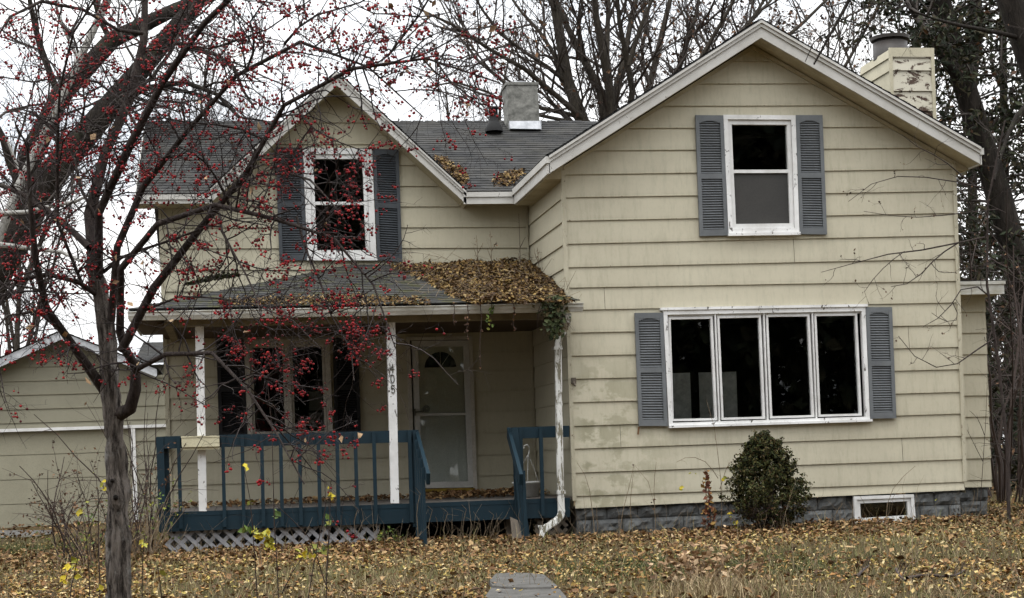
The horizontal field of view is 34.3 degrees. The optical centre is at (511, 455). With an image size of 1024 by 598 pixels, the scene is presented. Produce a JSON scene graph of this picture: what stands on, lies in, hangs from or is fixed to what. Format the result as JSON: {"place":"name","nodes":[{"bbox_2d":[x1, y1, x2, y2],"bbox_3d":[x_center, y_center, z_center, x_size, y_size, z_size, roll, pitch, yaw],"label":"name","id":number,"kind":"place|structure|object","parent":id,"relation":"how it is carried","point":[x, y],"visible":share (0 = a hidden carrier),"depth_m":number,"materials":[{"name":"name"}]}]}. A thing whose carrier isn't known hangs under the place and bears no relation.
{"place":"outdoors","nodes":[
{"label":"outdoors","id":0,"kind":"place"},
{"bbox_2d":[0,530,51,537],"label":"driveway","id":1,"kind":"structure","parent":0,"point":[7,532],"depth_m":30.71,"materials":[{"name":"concrete"}]},
{"bbox_2d":[0,445,1023,597],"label":"ground","id":2,"kind":"structure","parent":0,"point":[996,558],"depth_m":15.88,"materials":[{"name":"brown plant"}]},
{"bbox_2d":[0,71,139,355],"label":"bare tree","id":3,"kind":"object","parent":2,"relation":"on","point":[14,345],"visible":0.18,"depth_m":53.20,"materials":[{"name":"grey plant"}]},
{"bbox_2d":[0,0,163,358],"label":"birch tree","id":4,"kind":"object","parent":2,"relation":"on","point":[4,223],"visible":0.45,"depth_m":23.14,"materials":[{"name":"grey plant"}]},
{"bbox_2d":[0,332,165,527],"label":"garage","id":5,"kind":"structure","parent":2,"relation":"on","point":[57,413],"depth_m":34.92,"materials":[{"name":"beige wood"}]},
{"bbox_2d":[0,428,132,527],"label":"door","id":6,"kind":"structure","parent":5,"relation":"in","point":[15,491],"depth_m":34.92,"materials":[{"name":"paint"}]},
{"bbox_2d":[60,479,106,597],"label":"sapling","id":7,"kind":"object","parent":2,"relation":"on","point":[79,512],"visible":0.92,"depth_m":12.57,"materials":[{"name":"brown plant"}]},
{"bbox_2d":[2,433,179,565],"bbox_3d":[-4.874,0.472,19.211,1.972,1.696,2.302,-2,0,-10],"label":"bare shrub","id":8,"kind":"object","parent":2,"relation":"on","point":[59,515],"visible":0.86,"depth_m":19.30,"materials":[{"name":"brown plant"}]},
{"bbox_2d":[35,501,146,571],"bbox_3d":[-4.577,0.889,17.992,1.121,0.794,0.961,-2,0,11],"label":"bush","id":9,"kind":"object","parent":2,"relation":"on","point":[83,539],"visible":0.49,"depth_m":17.89,"materials":[{"name":"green plant"}]},
{"bbox_2d":[0,538,215,559],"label":"grass patch","id":10,"kind":"object","parent":2,"relation":"on","point":[34,547],"visible":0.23,"depth_m":23.80,"materials":[{"name":"plant"}]},
{"bbox_2d":[23,374,210,552],"bbox_3d":[-4.969,0.136,21.075,2.427,2.407,2.174,-2,0,-10],"label":"bare shrub","id":11,"kind":"object","parent":2,"relation":"on","point":[132,470],"visible":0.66,"depth_m":21.28,"materials":[{"name":"brown plant"}]},
{"bbox_2d":[84,477,196,555],"bbox_3d":[-4.619,0.767,20.702,1.499,1.112,1.234,-2,0,34],"label":"bush","id":12,"kind":"object","parent":2,"relation":"on","point":[148,535],"visible":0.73,"depth_m":20.73,"materials":[{"name":"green plant"}]},
{"bbox_2d":[136,342,163,374],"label":"shed","id":13,"kind":"structure","parent":2,"relation":"on","point":[144,353],"depth_m":41.50,"materials":[{"name":"concrete"}]},
{"bbox_2d":[139,533,167,597],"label":"sapling","id":14,"kind":"object","parent":2,"relation":"on","point":[143,544],"visible":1,"depth_m":13.04,"materials":[{"name":"brown plant"}]},
{"bbox_2d":[0,0,343,321],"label":"old tree","id":15,"kind":"object","parent":2,"relation":"on","point":[91,114],"visible":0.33,"depth_m":26.16,"materials":[{"name":"brown plant"}]},
{"bbox_2d":[96,15,322,364],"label":"bare tree","id":16,"kind":"object","parent":2,"relation":"on","point":[211,109],"visible":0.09,"depth_m":60.07,"materials":[{"name":"grey plant"}]},
{"bbox_2d":[232,381,301,597],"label":"sapling","id":17,"kind":"object","parent":2,"relation":"on","point":[268,541],"visible":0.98,"depth_m":12.42,"materials":[{"name":"brown plant"}]},
{"bbox_2d":[238,500,332,597],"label":"sapling","id":18,"kind":"object","parent":2,"relation":"on","point":[245,528],"visible":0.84,"depth_m":13.46,"materials":[{"name":"brown plant"}]},
{"bbox_2d":[0,0,573,597],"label":"crabapple tree","id":19,"kind":"object","parent":2,"relation":"on","point":[108,306],"visible":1,"depth_m":10.46,"materials":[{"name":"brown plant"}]},
{"bbox_2d":[242,463,335,597],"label":"sapling","id":20,"kind":"object","parent":2,"relation":"on","point":[305,552],"visible":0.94,"depth_m":12.88,"materials":[{"name":"yellow plant"}]},
{"bbox_2d":[94,568,577,597],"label":"grass patch","id":21,"kind":"object","parent":2,"relation":"on","point":[410,588],"visible":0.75,"depth_m":13.89,"materials":[{"name":"plant"}]},
{"bbox_2d":[354,506,368,535],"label":"weed","id":22,"kind":"object","parent":2,"relation":"on","point":[354,523],"visible":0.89,"depth_m":20.83,"materials":[{"name":"brown plant"}]},
{"bbox_2d":[376,525,412,545],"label":"green shrub","id":23,"kind":"object","parent":2,"relation":"on","point":[386,531],"visible":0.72,"depth_m":20.97,"materials":[{"name":"green plant"}]},
{"bbox_2d":[428,506,437,541],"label":"weed","id":24,"kind":"object","parent":2,"relation":"on","point":[434,525],"visible":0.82,"depth_m":20.98,"materials":[{"name":"brown plant"}]},
{"bbox_2d":[395,37,499,120],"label":"bare tree","id":25,"kind":"object","parent":2,"relation":"on","point":[446,101],"depth_m":51.16,"materials":[{"name":"brown plant"}]},
{"bbox_2d":[443,511,455,542],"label":"weed","id":26,"kind":"object","parent":2,"relation":"on","point":[444,526],"visible":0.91,"depth_m":20.81,"materials":[{"name":"brown plant"}]},
{"bbox_2d":[457,505,471,540],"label":"weed","id":27,"kind":"object","parent":2,"relation":"on","point":[463,523],"visible":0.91,"depth_m":20.94,"materials":[{"name":"brown plant"}]},
{"bbox_2d":[312,0,705,120],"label":"maple tree","id":28,"kind":"object","parent":2,"relation":"on","point":[608,96],"visible":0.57,"depth_m":38.48,"materials":[{"name":"grey plant"}]},
{"bbox_2d":[0,500,1023,597],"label":"fallen leaves","id":29,"kind":"object","parent":2,"relation":"on","point":[982,566],"visible":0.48,"depth_m":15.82,"materials":[{"name":"brown plant"}]},
{"bbox_2d":[905,560,965,579],"bbox_3d":[3.349,0.877,12.796,0.843,0.119,0.233,-2,0,-42],"label":"fallen stick","id":30,"kind":"object","parent":29,"relation":"on","point":[920,575],"visible":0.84,"depth_m":12.73,"materials":[{"name":"wood"}]},
{"bbox_2d":[0,504,1023,597],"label":"dry stalks","id":31,"kind":"object","parent":2,"relation":"on","point":[989,539],"visible":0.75,"depth_m":15.01,"materials":[{"name":"brown plant"}]},
{"bbox_2d":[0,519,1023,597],"bbox_3d":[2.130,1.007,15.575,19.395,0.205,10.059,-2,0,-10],"label":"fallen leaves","id":32,"kind":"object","parent":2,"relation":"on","point":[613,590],"visible":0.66,"depth_m":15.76,"materials":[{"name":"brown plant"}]},
{"bbox_2d":[0,487,1023,549],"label":"fallen leaves","id":33,"kind":"object","parent":2,"relation":"on","point":[71,528],"visible":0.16,"depth_m":29.09,"materials":[{"name":"brown plant"}]},
{"bbox_2d":[3,475,1023,567],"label":"dry stalks","id":34,"kind":"object","parent":2,"relation":"on","point":[534,527],"visible":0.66,"depth_m":20.82,"materials":[{"name":"brown plant"}]},
{"bbox_2d":[510,517,521,540],"bbox_3d":[0.061,0.957,21.185,0.141,0.342,0.170,-2,0,-10],"label":"loose board","id":35,"kind":"object","parent":2,"relation":"on","point":[514,526],"visible":0.64,"depth_m":21.18,"materials":[{"name":"grey wood"}]},
{"bbox_2d":[443,0,641,120],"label":"bare tree","id":36,"kind":"object","parent":2,"relation":"on","point":[500,112],"visible":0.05,"depth_m":56.15,"materials":[{"name":"brown plant"}]},
{"bbox_2d":[128,18,1005,553],"bbox_3d":[0.531,-2.467,26.207,12.392,7.990,11.136,-2,0,-10],"label":"farmhouse","id":37,"kind":"object","parent":2,"relation":"on","point":[702,214],"visible":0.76,"depth_m":22.63,"materials":[{"name":"paint"}]},
{"bbox_2d":[181,435,219,449],"bbox_3d":[-3.949,-0.157,21.012,0.479,0.182,0.162,-2,0,-10],"label":"planter box","id":38,"kind":"object","parent":37,"relation":"attached to","point":[191,442],"visible":0.86,"depth_m":20.94,"materials":[{"name":"beige wood"}]},
{"bbox_2d":[186,270,239,285],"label":"moss clump","id":39,"kind":"object","parent":37,"relation":"on","point":[224,276],"visible":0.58,"depth_m":23.24,"materials":[{"name":"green plant"}]},
{"bbox_2d":[244,338,332,433],"bbox_3d":[-3.220,-0.945,23.888,1.224,1.477,0.090,-2,0,-10],"label":"window","id":40,"kind":"structure","parent":37,"relation":"in","point":[326,373],"depth_m":23.86,"materials":[{"name":"beige wood"}]},
{"bbox_2d":[309,391,324,430],"bbox_3d":[-2.853,-0.613,24.273,0.253,0.643,0.010,-2,0,-10],"label":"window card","id":41,"kind":"object","parent":37,"relation":"in","point":[315,404],"depth_m":24.27,"materials":[{"name":"black"}]},
{"bbox_2d":[217,292,430,305],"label":"roof leaves","id":42,"kind":"object","parent":37,"relation":"on","point":[390,298],"visible":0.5,"depth_m":21.20,"materials":[{"name":"brown plant"}]},
{"bbox_2d":[303,148,376,260],"bbox_3d":[-2.494,-3.629,24.024,1.019,1.639,0.135,-2,0,-10],"label":"window","id":43,"kind":"structure","parent":37,"relation":"in","point":[371,246],"depth_m":24.01,"materials":[{"name":"white paint"}]},
{"bbox_2d":[171,486,549,508],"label":"porch leaves","id":44,"kind":"object","parent":37,"relation":"on","point":[308,500],"visible":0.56,"depth_m":23.44,"materials":[{"name":"brown plant"}]},
{"bbox_2d":[411,343,470,487],"bbox_3d":[-1.033,-0.580,24.299,0.829,2.139,0.064,-2,0,-10],"label":"door","id":45,"kind":"structure","parent":37,"relation":"in","point":[443,438],"depth_m":24.30,"materials":[{"name":"paint"}]},
{"bbox_2d":[412,340,472,487],"bbox_3d":[-1.009,-0.598,24.222,0.847,2.168,0.103,-2,0,-10],"label":"storm door","id":46,"kind":"structure","parent":37,"relation":"in","point":[465,343],"depth_m":24.27,"materials":[{"name":"metal"}]},
{"bbox_2d":[432,154,468,184],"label":"roof leaves","id":47,"kind":"object","parent":37,"relation":"on","point":[457,174],"visible":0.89,"depth_m":24.80,"materials":[{"name":"brown plant"}]},
{"bbox_2d":[464,304,469,338],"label":"hanging vine","id":48,"kind":"object","parent":37,"relation":"hanging from","point":[467,322],"visible":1,"depth_m":21.27,"materials":[{"name":"brown plant"}]},
{"bbox_2d":[469,235,482,262],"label":"weed","id":49,"kind":"object","parent":37,"relation":"on","point":[477,249],"visible":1,"depth_m":23.42,"materials":[{"name":"brown plant"}]},
{"bbox_2d":[478,303,483,368],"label":"hanging vine","id":50,"kind":"object","parent":37,"relation":"hanging from","point":[481,330],"visible":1,"depth_m":21.30,"materials":[{"name":"brown plant"}]},
{"bbox_2d":[389,257,574,304],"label":"roof leaves","id":51,"kind":"object","parent":37,"relation":"on","point":[505,293],"visible":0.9,"depth_m":22.63,"materials":[{"name":"brown plant"}]},
{"bbox_2d":[425,488,547,499],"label":"porch leaves","id":52,"kind":"object","parent":37,"relation":"on","point":[493,493],"visible":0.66,"depth_m":23.24,"materials":[{"name":"brown plant"}]},
{"bbox_2d":[392,245,581,304],"bbox_3d":[-0.142,-2.472,22.834,3.185,1.185,3.641,-2,0,-10],"label":"vine tangle","id":53,"kind":"object","parent":37,"relation":"on","point":[481,281],"visible":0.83,"depth_m":22.20,"materials":[{"name":"brown plant"}]},
{"bbox_2d":[485,300,494,329],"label":"hanging vine","id":54,"kind":"object","parent":37,"relation":"hanging from","point":[491,308],"visible":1,"depth_m":21.32,"materials":[{"name":"green plant"}]},
{"bbox_2d":[487,235,497,261],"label":"weed","id":55,"kind":"object","parent":37,"relation":"on","point":[492,249],"visible":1,"depth_m":23.46,"materials":[{"name":"brown plant"}]},
{"bbox_2d":[491,167,525,186],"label":"roof leaves","id":56,"kind":"object","parent":37,"relation":"on","point":[507,175],"visible":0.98,"depth_m":24.54,"materials":[{"name":"brown plant"}]},
{"bbox_2d":[511,303,515,330],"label":"hanging vine","id":57,"kind":"object","parent":37,"relation":"hanging from","point":[514,308],"visible":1,"depth_m":21.37,"materials":[{"name":"brown plant"}]},
{"bbox_2d":[516,221,524,267],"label":"weed","id":58,"kind":"object","parent":37,"relation":"on","point":[520,246],"visible":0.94,"depth_m":23.50,"materials":[{"name":"brown plant"}]},
{"bbox_2d":[512,444,539,496],"bbox_3d":[0.196,0.204,22.597,0.410,0.718,0.406,-2,0,-10],"label":"hanging pot","id":59,"kind":"object","parent":37,"relation":"on","point":[532,488],"visible":0.69,"depth_m":22.45,"materials":[{"name":"white plastic"}]},
{"bbox_2d":[532,295,574,340],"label":"ivy vine","id":60,"kind":"object","parent":37,"relation":"hanging from","point":[556,326],"visible":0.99,"depth_m":21.37,"materials":[{"name":"green plant"}]},
{"bbox_2d":[672,373,691,422],"bbox_3d":[2.318,-0.710,22.560,0.245,0.821,0.010,-2,0,-10],"label":"leaning board","id":61,"kind":"object","parent":37,"relation":"in","point":[681,396],"visible":0.64,"depth_m":22.55,"materials":[{"name":"grey wood"}]},
{"bbox_2d":[698,372,737,421],"bbox_3d":[2.820,-0.723,22.645,0.532,0.825,0.010,-2,0,-10],"label":"leaning board","id":62,"kind":"object","parent":37,"relation":"in","point":[729,386],"visible":0.43,"depth_m":22.65,"materials":[{"name":"grey wood"}]},
{"bbox_2d":[723,115,800,235],"bbox_3d":[3.362,-3.774,22.376,1.021,1.630,0.135,-2,0,-10],"label":"window","id":63,"kind":"structure","parent":37,"relation":"in","point":[759,202],"depth_m":22.38,"materials":[{"name":"white paint"}]},
{"bbox_2d":[660,304,872,427],"bbox_3d":[3.438,-1.213,22.364,2.910,1.609,0.115,-2,0,-10],"label":"window","id":64,"kind":"structure","parent":37,"relation":"in","point":[810,312],"depth_m":22.36,"materials":[{"name":"white paint"}]},
{"bbox_2d":[853,494,915,522],"bbox_3d":[5.085,0.748,22.648,0.881,0.400,0.080,-2,0,-10],"label":"window","id":65,"kind":"structure","parent":37,"relation":"in","point":[909,498],"depth_m":22.62,"materials":[{"name":"white paint"}]},
{"bbox_2d":[577,463,597,535],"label":"weed","id":66,"kind":"object","parent":2,"relation":"on","point":[592,510],"visible":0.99,"depth_m":21.34,"materials":[{"name":"brown plant"}]},
{"bbox_2d":[619,464,656,534],"bbox_3d":[1.630,0.576,21.402,0.513,0.954,0.278,-2,0,-10],"label":"weed","id":67,"kind":"object","parent":2,"relation":"on","point":[654,499],"visible":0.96,"depth_m":21.42,"materials":[{"name":"brown plant"}]},
{"bbox_2d":[372,539,979,588],"bbox_3d":[1.708,1.012,15.734,6.206,0.157,6.206,-2,0,-10],"label":"grass patch","id":68,"kind":"object","parent":2,"relation":"on","point":[656,564],"visible":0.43,"depth_m":15.44,"materials":[{"name":"tan dry grass"}]},
{"bbox_2d":[643,551,710,584],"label":"dry plant","id":69,"kind":"object","parent":2,"relation":"on","point":[678,566],"visible":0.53,"depth_m":13.41,"materials":[{"name":"beige plant"}]},
{"bbox_2d":[677,400,735,529],"bbox_3d":[2.501,0.186,21.454,0.786,1.808,0.243,-2,0,-21],"label":"weed","id":70,"kind":"object","parent":2,"relation":"on","point":[722,480],"visible":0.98,"depth_m":21.49,"materials":[{"name":"brown plant"}]},
{"bbox_2d":[548,0,866,103],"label":"maple tree","id":71,"kind":"object","parent":2,"relation":"on","point":[724,9],"visible":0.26,"depth_m":43.58,"materials":[{"name":"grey plant"}]},
{"bbox_2d":[700,470,716,530],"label":"vine","id":72,"kind":"object","parent":2,"relation":"on","point":[712,524],"visible":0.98,"depth_m":21.35,"materials":[{"name":"red plant"}]},
{"bbox_2d":[649,525,781,584],"bbox_3d":[1.551,0.839,13.198,0.950,0.555,0.846,-2,0,38],"label":"dry plant","id":73,"kind":"object","parent":2,"relation":"on","point":[715,565],"visible":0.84,"depth_m":13.14,"materials":[{"name":"beige plant"}]},
{"bbox_2d":[635,566,812,597],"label":"grass patch","id":74,"kind":"object","parent":2,"relation":"on","point":[712,586],"visible":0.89,"depth_m":12.28,"materials":[{"name":"plant"}]},
{"bbox_2d":[727,512,737,527],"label":"weed","id":75,"kind":"object","parent":2,"relation":"on","point":[730,518],"visible":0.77,"depth_m":21.31,"materials":[{"name":"yellow plant"}]},
{"bbox_2d":[627,0,903,83],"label":"bare tree","id":76,"kind":"object","parent":2,"relation":"on","point":[855,45],"visible":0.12,"depth_m":49.27,"materials":[{"name":"grey plant"}]},
{"bbox_2d":[717,429,814,530],"bbox_3d":[3.313,0.400,21.387,1.277,1.487,1.244,-2,0,30],"label":"dwarf evergreen","id":77,"kind":"object","parent":2,"relation":"on","point":[764,465],"visible":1,"depth_m":21.22,"materials":[{"name":"green plant"}]},
{"bbox_2d":[622,564,1022,597],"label":"grass patch","id":78,"kind":"object","parent":2,"relation":"on","point":[867,591],"visible":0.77,"depth_m":11.98,"materials":[{"name":"plant"}]},
{"bbox_2d":[805,0,884,64],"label":"street tree","id":79,"kind":"object","parent":2,"relation":"on","point":[836,23],"visible":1,"depth_m":13.13,"materials":[{"name":"brown plant"}]},
{"bbox_2d":[855,554,872,576],"bbox_3d":[2.881,0.889,13.492,0.065,0.127,1.325,-2,0,16],"label":"fallen stick","id":80,"kind":"object","parent":2,"relation":"on","point":[863,569],"visible":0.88,"depth_m":13.43,"materials":[{"name":"grey wood"}]},
{"bbox_2d":[760,0,988,214],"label":"bare tree","id":81,"kind":"object","parent":2,"relation":"on","point":[851,63],"visible":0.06,"depth_m":59.01,"materials":[{"name":"brown plant"}]},
{"bbox_2d":[835,466,936,526],"bbox_3d":[4.950,0.618,22.004,1.428,0.923,0.160,-2,0,-10],"label":"weed","id":82,"kind":"object","parent":2,"relation":"on","point":[888,500],"visible":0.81,"depth_m":21.99,"materials":[{"name":"brown plant"}]},
{"bbox_2d":[895,559,907,580],"bbox_3d":[3.054,0.890,13.005,0.066,0.120,1.226,-2,0,10],"label":"fallen stick","id":83,"kind":"object","parent":2,"relation":"on","point":[898,573],"visible":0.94,"depth_m":12.94,"materials":[{"name":"wood"}]},
{"bbox_2d":[814,0,1023,489],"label":"bare tree","id":84,"kind":"object","parent":2,"relation":"on","point":[952,46],"visible":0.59,"depth_m":32.86,"materials":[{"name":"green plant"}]},
{"bbox_2d":[823,112,1023,520],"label":"young tree","id":85,"kind":"object","parent":2,"relation":"on","point":[1008,508],"visible":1,"depth_m":21.60,"materials":[{"name":"brown plant"}]},
{"bbox_2d":[875,0,1023,282],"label":"old tree","id":86,"kind":"object","parent":2,"relation":"on","point":[1012,13],"visible":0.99,"depth_m":23.38,"materials":[{"name":"brown plant"}]},
{"bbox_2d":[879,0,1023,482],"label":"spruce tree","id":87,"kind":"object","parent":2,"relation":"on","point":[962,194],"visible":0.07,"depth_m":42.69,"materials":[{"name":"green plant"}]},
{"bbox_2d":[963,523,978,570],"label":"weed","id":88,"kind":"object","parent":2,"relation":"on","point":[971,547],"visible":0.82,"depth_m":13.76,"materials":[{"name":"brown plant"}]},
{"bbox_2d":[967,359,990,514],"bbox_3d":[6.490,-0.105,22.951,0.397,2.442,0.252,-2,0,4],"label":"sapling","id":89,"kind":"object","parent":2,"relation":"on","point":[984,444],"visible":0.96,"depth_m":22.96,"materials":[{"name":"brown plant"}]},
{"bbox_2d":[936,94,1023,459],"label":"wood","id":90,"kind":"object","parent":2,"relation":"on","point":[1002,331],"depth_m":61.26,"materials":[{"name":"brown plant"}]},
{"bbox_2d":[958,150,1023,503],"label":"bare shrub","id":91,"kind":"object","parent":2,"relation":"on","point":[1001,494],"visible":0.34,"depth_m":27.53,"materials":[{"name":"brown plant"}]},
{"bbox_2d":[962,250,1023,497],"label":"bare shrub","id":92,"kind":"object","parent":2,"relation":"on","point":[1022,486],"visible":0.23,"depth_m":31.10,"materials":[{"name":"brown plant"}]},
{"bbox_2d":[967,271,1023,474],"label":"bare shrub","id":93,"kind":"object","parent":2,"relation":"on","point":[1000,358],"depth_m":46.44,"materials":[{"name":"brown plant"}]},
{"bbox_2d":[978,241,1023,503],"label":"bare shrub","id":94,"kind":"object","parent":2,"relation":"on","point":[1020,400],"visible":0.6,"depth_m":26.89,"materials":[{"name":"brown plant"}]},
{"bbox_2d":[985,271,1023,489],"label":"bare shrub","id":95,"kind":"object","parent":2,"relation":"on","point":[992,465],"visible":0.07,"depth_m":35.76,"materials":[{"name":"brown plant"}]},
{"bbox_2d":[0,0,1023,444],"label":"sky","id":96,"kind":"structure","parent":0,"point":[136,343],"materials":[{"name":"white"}]},
{"bbox_2d":[486,572,566,597],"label":"path","id":97,"kind":"structure","parent":0,"point":[529,587],"depth_m":13.38,"materials":[{"name":"concrete"}]}
]}

